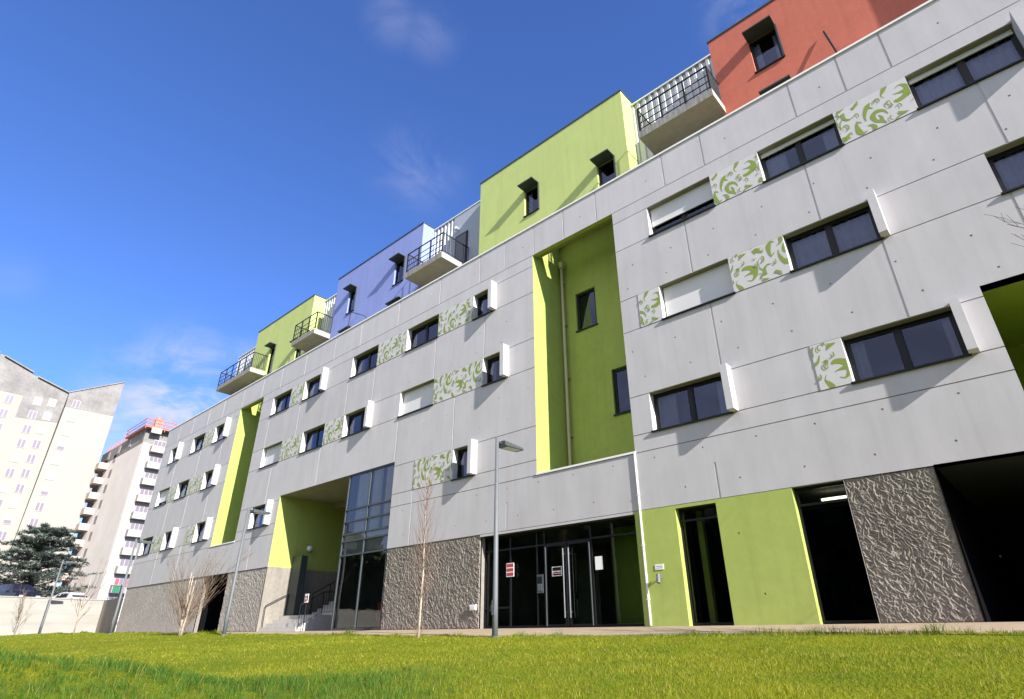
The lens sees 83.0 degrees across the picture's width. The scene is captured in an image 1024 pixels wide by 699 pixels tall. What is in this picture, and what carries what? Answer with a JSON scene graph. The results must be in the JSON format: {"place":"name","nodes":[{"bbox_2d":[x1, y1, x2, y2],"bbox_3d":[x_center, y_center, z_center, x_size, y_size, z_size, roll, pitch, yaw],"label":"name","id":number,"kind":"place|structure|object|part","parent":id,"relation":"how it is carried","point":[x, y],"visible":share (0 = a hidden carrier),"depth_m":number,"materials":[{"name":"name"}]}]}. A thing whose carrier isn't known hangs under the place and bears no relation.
{"place":"outdoors","nodes":[
{"label":"outdoors","id":0,"kind":"place"},
{"bbox_2d":[0,351,124,597],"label":"tower block","id":1,"kind":"structure","parent":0,"point":[53,436],"depth_m":103.87,"materials":[{"name":"grey paint"}]},
{"bbox_2d":[0,531,7,540],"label":"window","id":2,"kind":"structure","parent":1,"relation":"in","point":[3,534],"depth_m":96.31,"materials":[{"name":"grey"}]},
{"bbox_2d":[0,408,8,417],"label":"window","id":3,"kind":"structure","parent":1,"relation":"in","point":[3,412],"depth_m":101.13,"materials":[{"name":"grey"}]},
{"bbox_2d":[0,483,9,492],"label":"window","id":4,"kind":"structure","parent":1,"relation":"in","point":[4,487],"depth_m":98.19,"materials":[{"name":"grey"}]},
{"bbox_2d":[2,514,13,524],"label":"window","id":5,"kind":"structure","parent":1,"relation":"in","point":[7,519],"depth_m":97.35,"materials":[{"name":"grey"}]},
{"bbox_2d":[3,394,14,403],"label":"window","id":6,"kind":"structure","parent":1,"relation":"in","point":[9,399],"depth_m":102.25,"materials":[{"name":"grey"}]},
{"bbox_2d":[3,468,15,477],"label":"window","id":7,"kind":"structure","parent":1,"relation":"in","point":[9,472],"depth_m":99.32,"materials":[{"name":"grey"}]},
{"bbox_2d":[8,499,19,508],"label":"window","id":8,"kind":"structure","parent":1,"relation":"in","point":[13,503],"depth_m":98.50,"materials":[{"name":"grey"}]},
{"bbox_2d":[10,453,21,462],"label":"window","id":9,"kind":"structure","parent":1,"relation":"in","point":[15,457],"depth_m":100.49,"materials":[{"name":"grey"}]},
{"bbox_2d":[14,483,25,492],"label":"window","id":10,"kind":"structure","parent":1,"relation":"in","point":[19,488],"depth_m":99.68,"materials":[{"name":"grey"}]},
{"bbox_2d":[15,438,26,447],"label":"window","id":11,"kind":"structure","parent":1,"relation":"in","point":[21,443],"depth_m":101.66,"materials":[{"name":"grey"}]},
{"bbox_2d":[20,468,31,477],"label":"window","id":12,"kind":"structure","parent":1,"relation":"in","point":[25,473],"depth_m":100.86,"materials":[{"name":"grey"}]},
{"bbox_2d":[21,424,32,433],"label":"window","id":13,"kind":"structure","parent":1,"relation":"in","point":[26,428],"depth_m":102.82,"materials":[{"name":"grey"}]},
{"bbox_2d":[25,453,36,463],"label":"window","id":14,"kind":"structure","parent":1,"relation":"in","point":[31,458],"depth_m":102.02,"materials":[{"name":"grey"}]},
{"bbox_2d":[27,410,37,419],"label":"window","id":15,"kind":"structure","parent":1,"relation":"in","point":[32,414],"depth_m":104.01,"materials":[{"name":"grey"}]},
{"bbox_2d":[28,518,39,527],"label":"window","id":16,"kind":"structure","parent":1,"relation":"in","point":[33,521],"depth_m":99.54,"materials":[{"name":"grey"}]},
{"bbox_2d":[31,439,41,448],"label":"window","id":17,"kind":"structure","parent":1,"relation":"in","point":[36,444],"depth_m":103.18,"materials":[{"name":"grey"}]},
{"bbox_2d":[32,396,42,405],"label":"window","id":18,"kind":"structure","parent":1,"relation":"in","point":[37,401],"depth_m":105.16,"materials":[{"name":"grey"}]},
{"bbox_2d":[34,502,44,511],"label":"window","id":19,"kind":"structure","parent":1,"relation":"in","point":[39,506],"depth_m":100.71,"materials":[{"name":"grey"}]},
{"bbox_2d":[36,425,46,434],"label":"window","id":20,"kind":"structure","parent":1,"relation":"in","point":[41,429],"depth_m":104.34,"materials":[{"name":"grey"}]},
{"bbox_2d":[39,486,50,495],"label":"window","id":21,"kind":"structure","parent":1,"relation":"in","point":[45,490],"depth_m":101.90,"materials":[{"name":"grey"}]},
{"bbox_2d":[41,411,51,420],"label":"window","id":22,"kind":"structure","parent":1,"relation":"in","point":[46,416],"depth_m":105.49,"materials":[{"name":"grey"}]},
{"bbox_2d":[45,471,55,480],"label":"window","id":23,"kind":"structure","parent":1,"relation":"in","point":[50,475],"depth_m":103.13,"materials":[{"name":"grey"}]},
{"bbox_2d":[47,398,56,407],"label":"window","id":24,"kind":"structure","parent":1,"relation":"in","point":[52,402],"depth_m":106.67,"materials":[{"name":"grey"}]},
{"bbox_2d":[51,456,60,465],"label":"window","id":25,"kind":"structure","parent":1,"relation":"in","point":[55,460],"depth_m":104.32,"materials":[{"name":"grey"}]},
{"bbox_2d":[56,441,65,450],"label":"window","id":26,"kind":"structure","parent":1,"relation":"in","point":[61,445],"depth_m":105.53,"materials":[{"name":"grey"}]},
{"bbox_2d":[61,427,71,436],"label":"window","id":27,"kind":"structure","parent":1,"relation":"in","point":[66,431],"depth_m":106.76,"materials":[{"name":"grey"}]},
{"bbox_2d":[66,413,75,422],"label":"window","id":28,"kind":"structure","parent":1,"relation":"in","point":[71,417],"depth_m":107.97,"materials":[{"name":"grey"}]},
{"bbox_2d":[71,399,80,408],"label":"window","id":29,"kind":"structure","parent":1,"relation":"in","point":[76,403],"depth_m":109.19,"materials":[{"name":"grey"}]},
{"bbox_2d":[0,0,769,587],"label":"sky","id":30,"kind":"structure","parent":0,"point":[178,177],"materials":[{"name":"blue"}]},
{"bbox_2d":[0,618,1023,698],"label":"lawn","id":31,"kind":"structure","parent":0,"point":[519,669],"depth_m":6.01,"materials":[{"name":"green plant"}]},
{"bbox_2d":[13,580,32,634],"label":"bare sapling","id":32,"kind":"object","parent":31,"relation":"on","point":[22,600],"visible":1,"depth_m":44.05,"materials":[{"name":"brown wood"}]},
{"bbox_2d":[38,560,77,633],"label":"street lamp","id":33,"kind":"object","parent":31,"relation":"on","point":[43,621],"visible":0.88,"depth_m":43.32,"materials":[{"name":"metal"}]},
{"bbox_2d":[0,596,123,635],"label":"retaining wall","id":34,"kind":"structure","parent":31,"relation":"on","point":[62,616],"depth_m":46.71,"materials":[{"name":"concrete"}]},
{"bbox_2d":[97,584,126,599],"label":"metal fence","id":35,"kind":"object","parent":34,"relation":"on","point":[111,592],"visible":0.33,"depth_m":50.13,"materials":[{"name":"grey metal"}]},
{"bbox_2d":[68,559,110,634],"bbox_3d":[-26.954,15.616,36.578,2.070,4.590,1.687,12,-29,-22],"label":"bare sapling","id":36,"kind":"object","parent":31,"relation":"on","point":[86,611],"visible":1,"depth_m":36.41,"materials":[{"name":"brown wood"}]},
{"bbox_2d":[107,538,154,633],"bbox_3d":[-22.150,13.744,33.748,0.380,5.140,1.110,-22,-34,37],"label":"street lamp","id":37,"kind":"object","parent":31,"relation":"on","point":[122,590],"visible":0.88,"depth_m":33.47,"materials":[{"name":"metal"}]},
{"bbox_2d":[164,536,253,635],"bbox_3d":[-13.693,10.532,25.813,3.562,4.295,3.891,-22,-34,37],"label":"bare sapling","id":38,"kind":"object","parent":31,"relation":"on","point":[185,608],"visible":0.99,"depth_m":25.74,"materials":[{"name":"brown wood"}]},
{"bbox_2d":[219,507,270,634],"bbox_3d":[-11.435,9.470,24.961,0.380,5.140,1.110,-22,-34,37],"label":"street lamp","id":39,"kind":"object","parent":31,"relation":"on","point":[253,511],"visible":0.86,"depth_m":24.65,"materials":[{"name":"metal"}]},
{"bbox_2d":[404,458,448,636],"bbox_3d":[-2.391,5.562,16.495,1.240,5.168,1.212,-1,-26,2],"label":"birch sapling","id":40,"kind":"object","parent":31,"relation":"on","point":[418,634],"visible":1,"depth_m":16.30,"materials":[{"name":"brown plant"}]},
{"bbox_2d":[487,437,523,637],"bbox_3d":[-0.137,4.960,15.698,0.380,5.140,1.110,-22,-34,37],"label":"street lamp","id":41,"kind":"object","parent":31,"relation":"on","point":[506,445],"visible":0.88,"depth_m":15.36,"materials":[{"name":"metal"}]},
{"bbox_2d":[984,207,1023,246],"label":"bare tree","id":42,"kind":"object","parent":31,"relation":"on","point":[1011,224],"visible":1,"depth_m":9.49,"materials":[{"name":"brown plant"}]},
{"bbox_2d":[33,622,1023,635],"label":"pavement","id":43,"kind":"structure","parent":0,"point":[740,629],"depth_m":12.57,"materials":[{"name":"grey concrete"}]},
{"bbox_2d":[302,594,308,630],"bbox_3d":[-8.978,11.385,25.112,0.300,1.460,0.052,-22,-34,37],"label":"notice sign","id":44,"kind":"object","parent":43,"relation":"on","point":[306,598],"visible":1,"depth_m":25.25,"materials":[{"name":"white plastic"}]},
{"bbox_2d":[114,0,1023,632],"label":"apartment building","id":45,"kind":"structure","parent":43,"relation":"on","point":[728,330],"depth_m":17.04,"materials":[{"name":"paint"}]},
{"bbox_2d":[137,538,152,556],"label":"window","id":46,"kind":"structure","parent":45,"relation":"in","point":[151,539],"depth_m":40.90,"materials":[{"name":"black glass"}]},
{"bbox_2d":[154,489,168,507],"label":"window","id":47,"kind":"structure","parent":45,"relation":"in","point":[164,495],"depth_m":41.63,"materials":[{"name":"white"}]},
{"bbox_2d":[160,533,171,550],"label":"window","id":48,"kind":"structure","parent":45,"relation":"in","point":[169,534],"depth_m":38.47,"materials":[{"name":"glass"}]},
{"bbox_2d":[173,481,188,500],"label":"window","id":49,"kind":"structure","parent":45,"relation":"in","point":[185,486],"depth_m":39.75,"materials":[{"name":"black metal"}]},
{"bbox_2d":[189,436,204,454],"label":"window","id":50,"kind":"structure","parent":45,"relation":"in","point":[202,438],"depth_m":40.65,"materials":[{"name":"black metal"}]},
{"bbox_2d":[191,523,206,543],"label":"window","id":51,"kind":"structure","parent":45,"relation":"in","point":[203,524],"depth_m":35.41,"materials":[{"name":"black metal"}]},
{"bbox_2d":[200,472,214,490],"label":"window","id":52,"kind":"structure","parent":45,"relation":"in","point":[211,473],"depth_m":37.23,"materials":[{"name":"black metal"}]},
{"bbox_2d":[211,426,225,443],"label":"window","id":53,"kind":"structure","parent":45,"relation":"in","point":[221,437],"depth_m":38.55,"materials":[{"name":"black metal"}]},
{"bbox_2d":[247,506,267,529],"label":"window","id":54,"kind":"structure","parent":45,"relation":"in","point":[260,508],"depth_m":30.93,"materials":[{"name":"black metal"}]},
{"bbox_2d":[258,443,281,468],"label":"window","id":55,"kind":"structure","parent":45,"relation":"in","point":[272,454],"depth_m":31.97,"materials":[{"name":"white metal"}]},
{"bbox_2d":[264,342,276,375],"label":"window","id":56,"kind":"structure","parent":45,"relation":"in","point":[271,345],"depth_m":38.95,"materials":[{"name":"black metal"}]},
{"bbox_2d":[269,392,290,416],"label":"window","id":57,"kind":"structure","parent":45,"relation":"in","point":[283,401],"depth_m":33.68,"materials":[{"name":"black metal"}]},
{"bbox_2d":[284,555,307,615],"bbox_3d":[-10.536,11.515,28.258,0.875,2.690,0.330,-22,-34,37],"label":"porch door leaf","id":58,"kind":"structure","parent":45,"relation":"in","point":[299,563],"depth_m":28.08,"materials":[{"name":"grey metal"}]},
{"bbox_2d":[298,426,324,453],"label":"window","id":59,"kind":"structure","parent":45,"relation":"in","point":[311,441],"depth_m":29.76,"materials":[{"name":"black metal"}]},
{"bbox_2d":[301,377,323,401],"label":"window","id":60,"kind":"structure","parent":45,"relation":"in","point":[315,387],"depth_m":31.57,"materials":[{"name":"black metal"}]},
{"bbox_2d":[337,326,351,332],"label":"window","id":61,"kind":"structure","parent":45,"relation":"in","point":[345,328],"depth_m":32.16,"materials":[{"name":"black metal"}]},
{"bbox_2d":[343,283,356,314],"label":"window","id":62,"kind":"structure","parent":45,"relation":"in","point":[352,288],"depth_m":33.71,"materials":[{"name":"black metal"}]},
{"bbox_2d":[341,410,368,438],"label":"window","id":63,"kind":"structure","parent":45,"relation":"in","point":[362,412],"depth_m":27.13,"materials":[{"name":"black metal"}]},
{"bbox_2d":[349,349,377,378],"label":"window","id":64,"kind":"structure","parent":45,"relation":"in","point":[362,362],"depth_m":28.75,"materials":[{"name":"black metal"}]},
{"bbox_2d":[385,296,401,305],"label":"window","id":65,"kind":"structure","parent":45,"relation":"in","point":[397,298],"depth_m":29.56,"materials":[{"name":"black metal"}]},
{"bbox_2d":[388,252,405,286],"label":"window","id":66,"kind":"structure","parent":45,"relation":"in","point":[398,257],"depth_m":31.00,"materials":[{"name":"black metal"}]},
{"bbox_2d":[397,382,433,417],"bbox_3d":[-3.925,2.097,24.303,2.296,1.186,0.355,-22,-34,37],"label":"window","id":67,"kind":"structure","parent":45,"relation":"in","point":[420,398],"depth_m":24.39,"materials":[{"name":"white metal"}]},
{"bbox_2d":[404,318,438,352],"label":"window","id":68,"kind":"structure","parent":45,"relation":"in","point":[427,325],"depth_m":25.76,"materials":[{"name":"black metal"}]},
{"bbox_2d":[454,230,467,263],"bbox_3d":[-2.543,-4.827,28.728,0.880,2.250,0.073,-22,-34,37],"label":"balcony door","id":69,"kind":"structure","parent":45,"relation":"in","point":[463,238],"depth_m":28.81,"materials":[{"name":"glass"}]},
{"bbox_2d":[450,448,473,480],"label":"window","id":70,"kind":"structure","parent":45,"relation":"in","point":[464,455],"depth_m":21.40,"materials":[{"name":"black metal"}]},
{"bbox_2d":[470,604,476,609],"bbox_3d":[-1.226,8.143,18.284,0.260,0.160,0.076,-22,-34,37],"label":"meter box","id":71,"kind":"object","parent":45,"relation":"attached to","point":[473,607],"visible":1,"depth_m":18.23,"materials":[{"name":"white plastic"}]},
{"bbox_2d":[472,293,492,320],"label":"window","id":72,"kind":"structure","parent":45,"relation":"in","point":[484,302],"depth_m":23.75,"materials":[{"name":"black metal"}]},
{"bbox_2d":[481,356,505,386],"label":"window","id":73,"kind":"structure","parent":45,"relation":"in","point":[494,363],"depth_m":21.99,"materials":[{"name":"black metal"}]},
{"bbox_2d":[506,563,513,576],"bbox_3d":[-0.058,6.884,18.087,0.320,0.400,0.015,-22,-34,37],"label":"notice sign","id":74,"kind":"object","parent":45,"relation":"attached to","point":[509,569],"visible":1,"depth_m":18.09,"materials":[{"name":"white plastic"}]},
{"bbox_2d":[517,176,539,217],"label":"window","id":75,"kind":"structure","parent":45,"relation":"in","point":[527,185],"depth_m":25.25,"materials":[{"name":"black metal"}]},
{"bbox_2d":[552,566,561,575],"bbox_3d":[1.311,6.473,16.902,0.360,0.260,0.015,-22,-34,37],"label":"notice sign","id":76,"kind":"object","parent":45,"relation":"attached to","point":[557,571],"visible":1,"depth_m":16.89,"materials":[{"name":"white plastic"}]},
{"bbox_2d":[545,543,569,626],"bbox_3d":[1.268,6.787,16.758,0.820,2.230,0.121,-22,-34,37],"label":"entrance door","id":77,"kind":"structure","parent":45,"relation":"in","point":[566,563],"depth_m":16.61,"materials":[{"name":"black glass"}]},
{"bbox_2d":[567,540,593,626],"bbox_3d":[1.888,6.535,16.252,0.780,2.230,0.121,-22,-34,37],"label":"entrance door","id":78,"kind":"structure","parent":45,"relation":"in","point":[583,541],"depth_m":16.30,"materials":[{"name":"black glass"}]},
{"bbox_2d":[576,287,597,332],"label":"window","id":79,"kind":"structure","parent":45,"relation":"in","point":[593,289],"depth_m":21.94,"materials":[{"name":"black metal"}]},
{"bbox_2d":[595,556,602,569],"bbox_3d":[2.418,5.936,16.104,0.250,0.350,0.003,-22,-34,37],"label":"notice sheet","id":80,"kind":"object","parent":45,"relation":"attached to","point":[598,562],"visible":1,"depth_m":16.10,"materials":[{"name":"white paper"}]},
{"bbox_2d":[590,148,616,185],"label":"window","id":81,"kind":"structure","parent":45,"relation":"in","point":[606,155],"depth_m":22.53,"materials":[{"name":"black metal"}]},
{"bbox_2d":[613,366,630,415],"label":"window","id":82,"kind":"structure","parent":45,"relation":"in","point":[618,412],"depth_m":19.61,"materials":[{"name":"black metal"}]},
{"bbox_2d":[655,564,663,569],"bbox_3d":[3.722,5.491,14.625,0.240,0.130,0.015,-22,-34,37],"label":"house sign","id":83,"kind":"object","parent":45,"relation":"attached to","point":[659,566],"visible":1,"depth_m":14.62,"materials":[{"name":"white plastic"}]},
{"bbox_2d":[648,181,715,237],"bbox_3d":[5.293,-4.392,18.143,2.246,1.176,0.355,-22,-34,37],"label":"window","id":84,"kind":"structure","parent":45,"relation":"in","point":[701,194],"depth_m":18.19,"materials":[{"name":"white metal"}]},
{"bbox_2d":[651,376,732,432],"bbox_3d":[4.866,1.492,15.736,2.326,1.176,0.469,-22,-34,37],"label":"window","id":85,"kind":"structure","parent":45,"relation":"in","point":[667,400],"depth_m":16.11,"materials":[{"name":"black metal"}]},
{"bbox_2d":[661,263,735,320],"bbox_3d":[5.341,-1.668,16.738,2.236,1.186,0.355,-22,-34,37],"label":"window","id":86,"kind":"structure","parent":45,"relation":"in","point":[714,284],"depth_m":16.76,"materials":[{"name":"white metal"}]},
{"bbox_2d":[741,15,784,73],"bbox_3d":[8.307,-9.940,19.049,0.978,1.618,0.754,-22,-34,37],"label":"window","id":87,"kind":"structure","parent":45,"relation":"in","point":[765,25],"depth_m":19.30,"materials":[{"name":"black metal"}]},
{"bbox_2d":[758,74,790,95],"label":"window","id":88,"kind":"structure","parent":45,"relation":"in","point":[782,80],"depth_m":17.88,"materials":[{"name":"black metal"}]},
{"bbox_2d":[760,119,844,183],"bbox_3d":[7.971,-5.444,16.029,2.126,1.176,0.474,-22,-34,37],"label":"window","id":89,"kind":"structure","parent":45,"relation":"in","point":[776,165],"depth_m":16.12,"materials":[{"name":"glass"}]},
{"bbox_2d":[786,206,883,272],"bbox_3d":[8.069,-2.733,14.609,2.136,1.176,0.514,-22,-34,37],"label":"window","id":90,"kind":"structure","parent":45,"relation":"in","point":[858,232],"depth_m":14.71,"materials":[{"name":"glass"}]},
{"bbox_2d":[844,310,971,383],"bbox_3d":[8.571,-0.014,12.711,2.216,1.176,0.469,-22,-34,37],"label":"window","id":91,"kind":"structure","parent":45,"relation":"in","point":[855,348],"depth_m":12.77,"materials":[{"name":"black metal"}]},
{"bbox_2d":[907,29,1023,110],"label":"window","id":92,"kind":"structure","parent":45,"relation":"in","point":[1002,56],"depth_m":13.84,"materials":[{"name":"black glass"}]},
{"bbox_2d":[986,143,1023,194],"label":"window","id":93,"kind":"structure","parent":45,"relation":"in","point":[1008,171],"depth_m":12.60,"materials":[{"name":"glass"}]},
{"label":"upper street","id":94,"kind":"structure","parent":0,"visible":0},
{"bbox_2d":[0,583,40,596],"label":"parked car","id":95,"kind":"object","parent":94,"relation":"on","point":[12,589],"visible":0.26,"depth_m":48.26,"materials":[{"name":"black paint"}]},
{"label":"side window","id":96,"kind":"part","parent":95,"relation":"part of","materials":[{"name":"blue glass"}]},
{"bbox_2d":[0,522,102,597],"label":"cedar tree","id":97,"kind":"object","parent":94,"relation":"on","point":[41,549],"visible":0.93,"depth_m":54.56,"materials":[{"name":"green plant"}]},
{"bbox_2d":[52,592,88,598],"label":"parked car","id":98,"kind":"object","parent":94,"relation":"on","point":[65,594],"visible":0.12,"depth_m":50.28,"materials":[{"name":"grey paint"}]},
{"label":"side window","id":99,"kind":"part","parent":98,"relation":"part of","materials":[{"name":"black glass"}]},
{"bbox_2d":[53,417,178,599],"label":"tower block","id":100,"kind":"structure","parent":94,"relation":"on","point":[113,513],"depth_m":97.12,"materials":[{"name":"grey"}]},
{"bbox_2d":[113,577,128,584],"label":"window","id":101,"kind":"structure","parent":100,"relation":"in","point":[121,579],"depth_m":89.88,"materials":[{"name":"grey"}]},
{"bbox_2d":[119,558,133,566],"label":"window","id":102,"kind":"structure","parent":100,"relation":"in","point":[123,561],"depth_m":91.01,"materials":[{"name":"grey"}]},
{"bbox_2d":[124,540,138,547],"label":"window","id":103,"kind":"structure","parent":100,"relation":"in","point":[129,543],"depth_m":92.25,"materials":[{"name":"grey"}]},
{"bbox_2d":[129,522,143,529],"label":"window","id":104,"kind":"structure","parent":100,"relation":"in","point":[134,525],"depth_m":93.58,"materials":[{"name":"grey"}]},
{"bbox_2d":[134,505,148,512],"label":"window","id":105,"kind":"structure","parent":100,"relation":"in","point":[139,508],"depth_m":94.82,"materials":[{"name":"grey"}]},
{"bbox_2d":[139,488,152,495],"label":"window","id":106,"kind":"structure","parent":100,"relation":"in","point":[144,491],"depth_m":96.05,"materials":[{"name":"grey"}]},
{"bbox_2d":[144,471,157,478],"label":"window","id":107,"kind":"structure","parent":100,"relation":"in","point":[152,475],"depth_m":97.28,"materials":[{"name":"grey"}]},
{"bbox_2d":[149,455,161,462],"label":"window","id":108,"kind":"structure","parent":100,"relation":"in","point":[152,458],"depth_m":98.52,"materials":[{"name":"grey"}]},
{"bbox_2d":[153,440,165,446],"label":"window","id":109,"kind":"structure","parent":100,"relation":"in","point":[156,442],"depth_m":99.73,"materials":[{"name":"grey"}]}
]}

